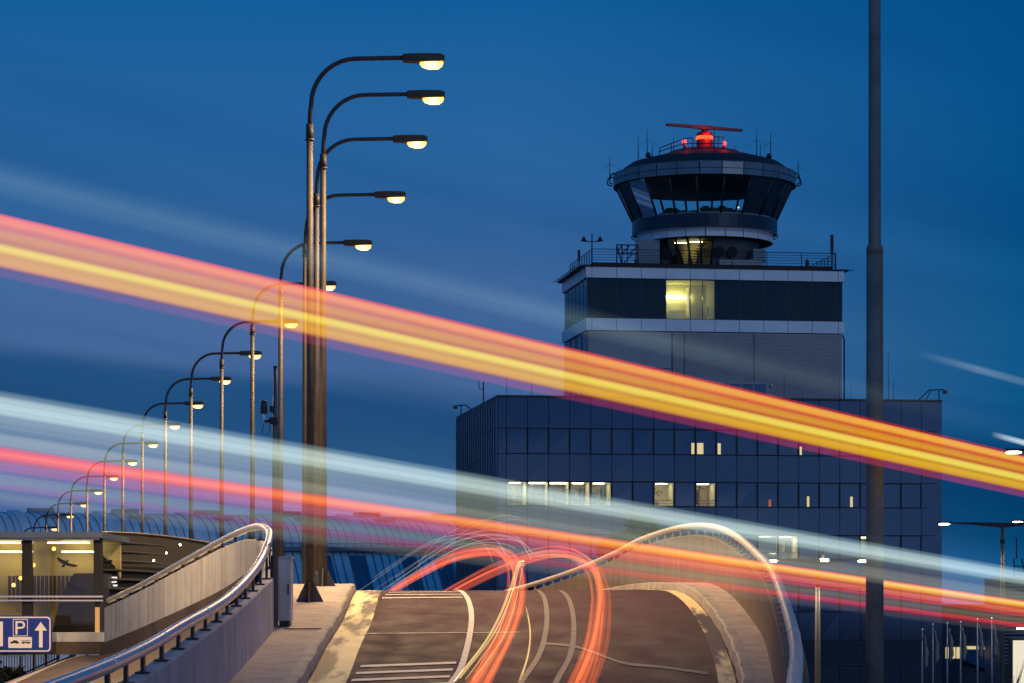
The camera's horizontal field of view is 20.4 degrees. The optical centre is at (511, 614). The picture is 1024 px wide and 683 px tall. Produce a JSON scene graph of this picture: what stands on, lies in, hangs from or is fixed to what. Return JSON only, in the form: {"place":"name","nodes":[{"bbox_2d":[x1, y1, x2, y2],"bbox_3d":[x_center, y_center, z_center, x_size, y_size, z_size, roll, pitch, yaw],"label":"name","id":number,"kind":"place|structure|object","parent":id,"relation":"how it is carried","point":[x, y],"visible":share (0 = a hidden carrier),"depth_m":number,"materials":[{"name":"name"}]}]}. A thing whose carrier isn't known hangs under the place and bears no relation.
{"place":"outdoors","nodes":[
{"label":"outdoors","id":0,"kind":"place"},
{"bbox_2d":[4,654,75,682],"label":"slope","id":1,"kind":"structure","parent":0,"point":[21,677],"depth_m":79.53,"materials":[{"name":"concrete"}]},
{"bbox_2d":[1,654,59,682],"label":"bar railing","id":2,"kind":"object","parent":1,"relation":"on","point":[38,666],"visible":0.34,"depth_m":85.23,"materials":[{"name":"metal"}]},
{"bbox_2d":[16,594,243,682],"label":"ramp road","id":3,"kind":"structure","parent":0,"point":[65,667],"depth_m":66.83,"materials":[{"name":"concrete"}]},
{"bbox_2d":[0,632,103,655],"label":"portal beam","id":4,"kind":"structure","parent":3,"relation":"on","point":[76,642],"depth_m":80.91,"materials":[{"name":"concrete"}]},
{"bbox_2d":[0,615,51,652],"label":"parking sign","id":5,"kind":"object","parent":4,"relation":"attached to","point":[25,633],"visible":1,"depth_m":80.24,"materials":[{"name":"metal"}]},
{"bbox_2d":[0,532,129,631],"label":"glass shelter","id":6,"kind":"object","parent":4,"relation":"on","point":[63,580],"visible":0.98,"depth_m":85.01,"materials":[{"name":"glass"}]},
{"bbox_2d":[42,523,274,682],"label":"concrete parapet","id":7,"kind":"structure","parent":3,"relation":"on","point":[225,645],"depth_m":48.71,"materials":[{"name":"concrete"}]},
{"bbox_2d":[99,572,251,654],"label":"ramp kerb","id":8,"kind":"structure","parent":3,"relation":"on","point":[141,634],"depth_m":72.29,"materials":[{"name":"concrete"}]},
{"bbox_2d":[0,508,457,672],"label":"terminal hall","id":9,"kind":"structure","parent":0,"point":[371,551],"depth_m":253.05,"materials":[{"name":"glass"}]},
{"bbox_2d":[349,556,372,589],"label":"sloping window","id":10,"kind":"structure","parent":9,"relation":"in","point":[358,563],"depth_m":252.08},
{"bbox_2d":[400,556,424,590],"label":"sloping window","id":11,"kind":"structure","parent":9,"relation":"in","point":[409,563],"depth_m":253.81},
{"bbox_2d":[434,556,455,590],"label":"sloping window","id":12,"kind":"structure","parent":9,"relation":"in","point":[443,563],"depth_m":254.99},
{"bbox_2d":[229,584,345,682],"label":"pavement","id":13,"kind":"structure","parent":0,"point":[276,657],"depth_m":50.89,"materials":[{"name":"concrete"}]},
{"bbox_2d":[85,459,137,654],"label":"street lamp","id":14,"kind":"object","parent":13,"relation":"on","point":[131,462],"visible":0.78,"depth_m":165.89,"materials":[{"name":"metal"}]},
{"bbox_2d":[103,441,157,530],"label":"street lamp","id":15,"kind":"object","parent":13,"relation":"on","point":[152,444],"visible":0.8,"depth_m":155.48,"materials":[{"name":"metal"}]},
{"bbox_2d":[121,422,179,531],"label":"street lamp","id":16,"kind":"object","parent":13,"relation":"on","point":[174,425],"visible":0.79,"depth_m":145.79,"materials":[{"name":"metal"}]},
{"bbox_2d":[100,531,225,605],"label":"louvred canopy","id":17,"kind":"object","parent":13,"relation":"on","point":[144,556],"visible":0.45,"depth_m":89.38,"materials":[{"name":"metal"}]},
{"bbox_2d":[140,401,203,532],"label":"street lamp","id":18,"kind":"object","parent":13,"relation":"on","point":[198,404],"visible":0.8,"depth_m":136.37,"materials":[{"name":"metal"}]},
{"bbox_2d":[163,376,231,534],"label":"street lamp","id":19,"kind":"object","parent":13,"relation":"on","point":[226,380],"visible":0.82,"depth_m":126.79,"materials":[{"name":"metal"}]},
{"bbox_2d":[189,351,261,538],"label":"street lamp","id":20,"kind":"object","parent":13,"relation":"on","point":[257,354],"visible":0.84,"depth_m":118.14,"materials":[{"name":"metal"}]},
{"bbox_2d":[219,319,298,544],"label":"street lamp","id":21,"kind":"object","parent":13,"relation":"on","point":[290,323],"visible":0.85,"depth_m":108.92,"materials":[{"name":"metal"}]},
{"bbox_2d":[260,366,277,626],"bbox_3d":[-4.606,-2.241,54.000,0.342,4.948,0.200,0,0,0],"label":"pole","id":22,"kind":"object","parent":13,"relation":"on","point":[273,420],"visible":0.98,"depth_m":53.95,"materials":[{"name":"metal"}]},
{"bbox_2d":[278,556,293,626],"bbox_3d":[-4.393,-0.425,55.195,0.285,1.385,0.670,0,0,0],"label":"utility cabinet","id":23,"kind":"object","parent":13,"relation":"on","point":[285,590],"visible":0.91,"depth_m":54.88,"materials":[{"name":"metal"}]},
{"bbox_2d":[250,281,335,538],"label":"street lamp","id":24,"kind":"object","parent":13,"relation":"on","point":[330,285],"visible":0.6,"depth_m":99.64,"materials":[{"name":"metal"}]},
{"bbox_2d":[277,239,371,555],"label":"street lamp","id":25,"kind":"object","parent":13,"relation":"on","point":[361,244],"visible":0.74,"depth_m":91.24,"materials":[{"name":"metal"}]},
{"bbox_2d":[302,191,405,583],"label":"street lamp","id":26,"kind":"object","parent":13,"relation":"on","point":[395,196],"visible":0.53,"depth_m":83.00,"materials":[{"name":"metal"}]},
{"bbox_2d":[296,53,444,602],"bbox_3d":[-3.103,-6.080,62.000,3.270,12.275,0.660,0,0,0],"label":"street lamp","id":27,"kind":"object","parent":13,"relation":"on","point":[309,592],"visible":0.89,"depth_m":61.93,"materials":[{"name":"metal"}]},
{"bbox_2d":[313,135,427,577],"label":"street lamp","id":28,"kind":"object","parent":13,"relation":"on","point":[416,141],"visible":0.78,"depth_m":75.15,"materials":[{"name":"metal"}]},
{"bbox_2d":[314,90,444,586],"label":"street lamp","id":29,"kind":"object","parent":13,"relation":"on","point":[323,577],"visible":0.91,"depth_m":68.53,"materials":[{"name":"metal"}]},
{"bbox_2d":[0,0,1023,603],"label":"sky","id":30,"kind":"structure","parent":0,"point":[153,153],"materials":[{"name":"blue"}]},
{"bbox_2d":[307,590,736,682],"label":"road","id":31,"kind":"structure","parent":0,"point":[658,627],"depth_m":54.10,"materials":[{"name":"asphalt"}]},
{"bbox_2d":[282,583,355,682],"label":"kerb","id":32,"kind":"structure","parent":31,"relation":"on","point":[304,667],"depth_m":51.85,"materials":[{"name":"concrete"}]},
{"bbox_2d":[308,590,380,682],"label":"road gutter","id":33,"kind":"object","parent":31,"relation":"on","point":[336,662],"visible":0.79,"depth_m":53.29,"materials":[{"name":"concrete"}]},
{"bbox_2d":[351,590,483,682],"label":"road markings","id":34,"kind":"object","parent":31,"relation":"on","point":[462,663],"visible":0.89,"depth_m":48.13,"materials":[{"name":"paint"}]},
{"bbox_2d":[518,590,708,682],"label":"road marking worn","id":35,"kind":"object","parent":31,"relation":"on","point":[559,675],"visible":0.89,"depth_m":50.95,"materials":[{"name":"paint"}]},
{"bbox_2d":[602,582,753,682],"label":"kerb","id":36,"kind":"structure","parent":31,"relation":"on","point":[720,619],"depth_m":56.71,"materials":[{"name":"concrete"}]},
{"bbox_2d":[635,589,735,682],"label":"road gutter","id":37,"kind":"object","parent":31,"relation":"on","point":[724,668],"visible":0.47,"depth_m":53.31,"materials":[{"name":"concrete"}]},
{"bbox_2d":[594,529,633,563],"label":"tree","id":38,"kind":"object","parent":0,"point":[614,541],"visible":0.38,"depth_m":131.54,"materials":[{"name":"green plant"}]},
{"bbox_2d":[605,508,671,553],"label":"tree","id":39,"kind":"object","parent":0,"point":[639,528],"visible":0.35,"depth_m":134.44,"materials":[{"name":"green plant"}]},
{"bbox_2d":[672,582,773,682],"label":"pavement","id":40,"kind":"structure","parent":0,"point":[750,636],"depth_m":53.10,"materials":[{"name":"concrete"}]},
{"bbox_2d":[507,523,808,682],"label":"concrete parapet","id":41,"kind":"structure","parent":40,"relation":"on","point":[750,584],"depth_m":67.54,"materials":[{"name":"concrete"}]},
{"bbox_2d":[930,604,984,682],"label":"distant hall","id":42,"kind":"structure","parent":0,"point":[966,615],"depth_m":250.00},
{"bbox_2d":[985,538,1023,682],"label":"building","id":43,"kind":"structure","parent":0,"point":[1014,602],"depth_m":230.99,"materials":[{"name":"metal"}]},
{"label":"ground","id":44,"kind":"structure","parent":0,"visible":0},
{"bbox_2d":[453,351,946,682],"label":"office block","id":45,"kind":"structure","parent":44,"relation":"on","point":[548,485],"depth_m":206.15,"materials":[{"name":"blue glass"}]},
{"bbox_2d":[506,428,526,452],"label":"window","id":46,"kind":"structure","parent":45,"relation":"in","point":[516,438],"depth_m":203.25,"materials":[{"name":"glass"}]},
{"bbox_2d":[506,481,526,505],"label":"window","id":47,"kind":"structure","parent":45,"relation":"in","point":[516,491],"depth_m":204.74,"materials":[{"name":"glass"}]},
{"bbox_2d":[506,534,526,557],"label":"window","id":48,"kind":"structure","parent":45,"relation":"in","point":[516,544],"depth_m":203.25,"materials":[{"name":"glass"}]},
{"bbox_2d":[527,481,547,506],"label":"window","id":49,"kind":"structure","parent":45,"relation":"in","point":[537,491],"depth_m":204.84,"materials":[{"name":"glass"}]},
{"bbox_2d":[528,428,547,453],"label":"window","id":50,"kind":"structure","parent":45,"relation":"in","point":[537,437],"depth_m":203.49,"materials":[{"name":"glass"}]},
{"bbox_2d":[528,534,547,558],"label":"window","id":51,"kind":"structure","parent":45,"relation":"in","point":[537,543],"depth_m":203.49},
{"bbox_2d":[544,481,568,506],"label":"window","id":52,"kind":"structure","parent":45,"relation":"in","point":[558,491],"depth_m":205.04,"materials":[{"name":"glass"}]},
{"bbox_2d":[549,428,568,453],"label":"window","id":53,"kind":"structure","parent":45,"relation":"in","point":[558,438],"depth_m":203.69,"materials":[{"name":"glass"}]},
{"bbox_2d":[549,534,568,558],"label":"window","id":54,"kind":"structure","parent":45,"relation":"in","point":[558,544],"depth_m":203.69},
{"bbox_2d":[565,482,590,506],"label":"window","id":55,"kind":"structure","parent":45,"relation":"in","point":[578,491],"depth_m":205.44,"materials":[{"name":"glass"}]},
{"bbox_2d":[570,429,590,453],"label":"window","id":56,"kind":"structure","parent":45,"relation":"in","point":[580,439],"depth_m":203.94,"materials":[{"name":"glass"}]},
{"bbox_2d":[570,535,590,558],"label":"window","id":57,"kind":"structure","parent":45,"relation":"in","point":[580,545],"depth_m":203.94,"materials":[{"name":"glass"}]},
{"bbox_2d":[586,482,611,506],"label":"window","id":58,"kind":"structure","parent":45,"relation":"in","point":[600,492],"depth_m":205.79,"materials":[{"name":"glass"}]},
{"bbox_2d":[591,429,611,453],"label":"window","id":59,"kind":"structure","parent":45,"relation":"in","point":[601,439],"depth_m":204.14,"materials":[{"name":"glass"}]},
{"bbox_2d":[612,429,631,453],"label":"window","id":60,"kind":"structure","parent":45,"relation":"in","point":[621,438],"depth_m":204.39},
{"bbox_2d":[612,482,631,505],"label":"window","id":61,"kind":"structure","parent":45,"relation":"in","point":[621,491],"depth_m":204.39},
{"bbox_2d":[633,429,652,454],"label":"window","id":62,"kind":"structure","parent":45,"relation":"in","point":[642,438],"depth_m":204.59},
{"bbox_2d":[633,482,652,506],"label":"window","id":63,"kind":"structure","parent":45,"relation":"in","point":[642,491],"depth_m":204.59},
{"bbox_2d":[653,482,673,506],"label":"window","id":64,"kind":"structure","parent":45,"relation":"in","point":[663,492],"depth_m":206.65,"materials":[{"name":"glass"}]},
{"bbox_2d":[654,429,673,454],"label":"window","id":65,"kind":"structure","parent":45,"relation":"in","point":[663,439],"depth_m":204.84,"materials":[{"name":"glass"}]},
{"bbox_2d":[674,430,694,454],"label":"window","id":66,"kind":"structure","parent":45,"relation":"in","point":[684,440],"depth_m":205.04,"materials":[{"name":"glass"}]},
{"bbox_2d":[674,482,694,506],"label":"window","id":67,"kind":"structure","parent":45,"relation":"in","point":[684,492],"depth_m":205.04,"materials":[{"name":"glass"}]},
{"bbox_2d":[553,123,852,398],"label":"control tower","id":68,"kind":"structure","parent":45,"relation":"on","point":[693,303],"depth_m":211.90,"materials":[{"name":"metal"}]},
{"bbox_2d":[592,278,615,317],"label":"window","id":69,"kind":"structure","parent":68,"relation":"in","point":[603,290],"depth_m":210.26,"materials":[{"name":"glass"}]},
{"bbox_2d":[616,279,640,317],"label":"window","id":70,"kind":"structure","parent":68,"relation":"in","point":[628,291],"depth_m":210.52,"materials":[{"name":"glass"}]},
{"bbox_2d":[641,279,664,318],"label":"window","id":71,"kind":"structure","parent":68,"relation":"in","point":[652,291],"depth_m":210.77,"materials":[{"name":"glass"}]},
{"bbox_2d":[714,281,738,319],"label":"window","id":72,"kind":"structure","parent":68,"relation":"in","point":[726,293],"depth_m":211.60,"materials":[{"name":"glass"}]},
{"bbox_2d":[716,382,766,397],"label":"window","id":73,"kind":"structure","parent":68,"relation":"in","point":[723,389],"depth_m":211.70,"materials":[{"name":"glass"}]},
{"bbox_2d":[739,281,762,319],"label":"window","id":74,"kind":"structure","parent":68,"relation":"in","point":[750,292],"depth_m":211.88,"materials":[{"name":"glass"}]},
{"bbox_2d":[763,281,786,319],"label":"window","id":75,"kind":"structure","parent":68,"relation":"in","point":[774,293],"depth_m":212.17,"materials":[{"name":"glass"}]},
{"bbox_2d":[787,282,811,320],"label":"window","id":76,"kind":"structure","parent":68,"relation":"in","point":[799,294],"depth_m":212.43,"materials":[{"name":"glass"}]},
{"bbox_2d":[812,282,835,320],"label":"window","id":77,"kind":"structure","parent":68,"relation":"in","point":[823,294],"depth_m":212.69,"materials":[{"name":"glass"}]},
{"bbox_2d":[695,430,715,454],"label":"window","id":78,"kind":"structure","parent":45,"relation":"in","point":[705,440],"depth_m":205.29,"materials":[{"name":"glass"}]},
{"bbox_2d":[695,482,715,506],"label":"window","id":79,"kind":"structure","parent":45,"relation":"in","point":[705,492],"depth_m":206.45,"materials":[{"name":"glass"}]},
{"bbox_2d":[716,430,736,454],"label":"window","id":80,"kind":"structure","parent":45,"relation":"in","point":[726,440],"depth_m":205.49,"materials":[{"name":"glass"}]},
{"bbox_2d":[716,483,736,506],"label":"window","id":81,"kind":"structure","parent":45,"relation":"in","point":[726,493],"depth_m":205.49,"materials":[{"name":"glass"}]},
{"bbox_2d":[737,430,756,454],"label":"window","id":82,"kind":"structure","parent":45,"relation":"in","point":[746,439],"depth_m":205.69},
{"bbox_2d":[737,483,756,506],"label":"window","id":83,"kind":"structure","parent":45,"relation":"in","point":[746,492],"depth_m":205.69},
{"bbox_2d":[757,430,777,455],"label":"window","id":84,"kind":"structure","parent":45,"relation":"in","point":[767,441],"depth_m":205.94,"materials":[{"name":"glass"}]},
{"bbox_2d":[757,483,777,506],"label":"window","id":85,"kind":"structure","parent":45,"relation":"in","point":[767,493],"depth_m":205.94,"materials":[{"name":"glass"}]},
{"bbox_2d":[757,535,777,557],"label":"window","id":86,"kind":"structure","parent":45,"relation":"in","point":[767,545],"depth_m":206.09,"materials":[{"name":"glass"}]},
{"bbox_2d":[778,431,797,455],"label":"window","id":87,"kind":"structure","parent":45,"relation":"in","point":[787,440],"depth_m":206.14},
{"bbox_2d":[778,483,797,506],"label":"window","id":88,"kind":"structure","parent":45,"relation":"in","point":[787,492],"depth_m":206.14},
{"bbox_2d":[778,535,797,558],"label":"window","id":89,"kind":"structure","parent":45,"relation":"in","point":[787,544],"depth_m":207.66,"materials":[{"name":"glass"}]},
{"bbox_2d":[799,588,814,611],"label":"window","id":90,"kind":"structure","parent":45,"relation":"in","point":[806,595],"depth_m":206.34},
{"bbox_2d":[802,641,814,664],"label":"window","id":91,"kind":"structure","parent":45,"relation":"in","point":[808,646],"depth_m":206.40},
{"bbox_2d":[799,431,818,455],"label":"window","id":92,"kind":"structure","parent":45,"relation":"in","point":[808,440],"depth_m":206.40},
{"bbox_2d":[799,483,818,507],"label":"window","id":93,"kind":"structure","parent":45,"relation":"in","point":[808,492],"depth_m":206.40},
{"bbox_2d":[799,536,818,558],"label":"window","id":94,"kind":"structure","parent":45,"relation":"in","point":[808,545],"depth_m":206.40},
{"bbox_2d":[819,431,839,455],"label":"window","id":95,"kind":"structure","parent":45,"relation":"in","point":[829,441],"depth_m":206.60,"materials":[{"name":"glass"}]},
{"bbox_2d":[819,483,839,507],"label":"window","id":96,"kind":"structure","parent":45,"relation":"in","point":[829,493],"depth_m":206.60,"materials":[{"name":"glass"}]},
{"bbox_2d":[819,536,839,558],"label":"window","id":97,"kind":"structure","parent":45,"relation":"in","point":[831,544],"depth_m":206.65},
{"bbox_2d":[820,588,839,611],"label":"window","id":98,"kind":"structure","parent":45,"relation":"in","point":[829,597],"depth_m":206.60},
{"bbox_2d":[820,641,839,664],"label":"window","id":99,"kind":"structure","parent":45,"relation":"in","point":[829,650],"depth_m":206.60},
{"bbox_2d":[840,431,859,455],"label":"window","id":100,"kind":"structure","parent":45,"relation":"in","point":[849,440],"depth_m":206.85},
{"bbox_2d":[840,483,859,507],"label":"window","id":101,"kind":"structure","parent":45,"relation":"in","point":[849,492],"depth_m":206.85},
{"bbox_2d":[840,536,859,558],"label":"window","id":102,"kind":"structure","parent":45,"relation":"in","point":[849,545],"depth_m":206.85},
{"bbox_2d":[840,588,859,611],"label":"window","id":103,"kind":"structure","parent":45,"relation":"in","point":[849,597],"depth_m":206.85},
{"bbox_2d":[840,641,859,664],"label":"window","id":104,"kind":"structure","parent":45,"relation":"in","point":[849,650],"depth_m":206.85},
{"bbox_2d":[883,432,900,456],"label":"window","id":105,"kind":"structure","parent":45,"relation":"in","point":[891,440],"depth_m":207.30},
{"bbox_2d":[883,484,900,507],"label":"window","id":106,"kind":"structure","parent":45,"relation":"in","point":[891,492],"depth_m":207.30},
{"bbox_2d":[884,536,900,559],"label":"window","id":107,"kind":"structure","parent":45,"relation":"in","point":[892,544],"depth_m":207.30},
{"bbox_2d":[884,588,900,611],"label":"window","id":108,"kind":"structure","parent":45,"relation":"in","point":[892,596],"depth_m":207.30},
{"bbox_2d":[884,641,900,664],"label":"window","id":109,"kind":"structure","parent":45,"relation":"in","point":[892,649],"depth_m":207.30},
{"bbox_2d":[901,432,920,456],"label":"window","id":110,"kind":"structure","parent":45,"relation":"in","point":[910,441],"depth_m":207.51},
{"bbox_2d":[901,484,920,507],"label":"window","id":111,"kind":"structure","parent":45,"relation":"in","point":[910,493],"depth_m":207.51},
{"bbox_2d":[901,536,920,559],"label":"window","id":112,"kind":"structure","parent":45,"relation":"in","point":[910,545],"depth_m":207.51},
{"bbox_2d":[901,588,920,611],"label":"window","id":113,"kind":"structure","parent":45,"relation":"in","point":[910,597],"depth_m":207.51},
{"bbox_2d":[901,641,920,664],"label":"window","id":114,"kind":"structure","parent":45,"relation":"in","point":[910,650],"depth_m":207.51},
{"bbox_2d":[768,547,865,682],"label":"twin arm lamp","id":115,"kind":"object","parent":44,"relation":"on","point":[817,564],"visible":0.85,"depth_m":111.90,"materials":[{"name":"metal"}]},
{"bbox_2d":[866,0,883,682],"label":"tall lamp post","id":116,"kind":"object","parent":44,"relation":"on","point":[874,496],"visible":1,"depth_m":31.93,"materials":[{"name":"metal"}]},
{"bbox_2d":[921,629,928,682],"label":"flagpole","id":117,"kind":"object","parent":44,"relation":"on","point":[924,661],"visible":1,"depth_m":167.96,"materials":[{"name":"metal"}]},
{"bbox_2d":[931,623,939,682],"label":"flagpole","id":118,"kind":"object","parent":44,"relation":"on","point":[935,651],"visible":1,"depth_m":167.95,"materials":[{"name":"metal"}]},
{"bbox_2d":[946,622,953,682],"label":"flagpole","id":119,"kind":"object","parent":44,"relation":"on","point":[951,652],"visible":1,"depth_m":167.95,"materials":[{"name":"metal"}]},
{"bbox_2d":[938,522,1023,682],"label":"twin arm lamp","id":120,"kind":"object","parent":44,"relation":"on","point":[1002,606],"visible":1,"depth_m":149.90,"materials":[{"name":"metal"}]},
{"bbox_2d":[990,617,998,682],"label":"flagpole","id":121,"kind":"object","parent":44,"relation":"on","point":[994,652],"visible":1,"depth_m":167.94,"materials":[{"name":"metal"}]},
{"bbox_2d":[1008,628,1023,682],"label":"advert light box","id":122,"kind":"object","parent":44,"relation":"on","point":[1016,653],"visible":1,"depth_m":139.97,"materials":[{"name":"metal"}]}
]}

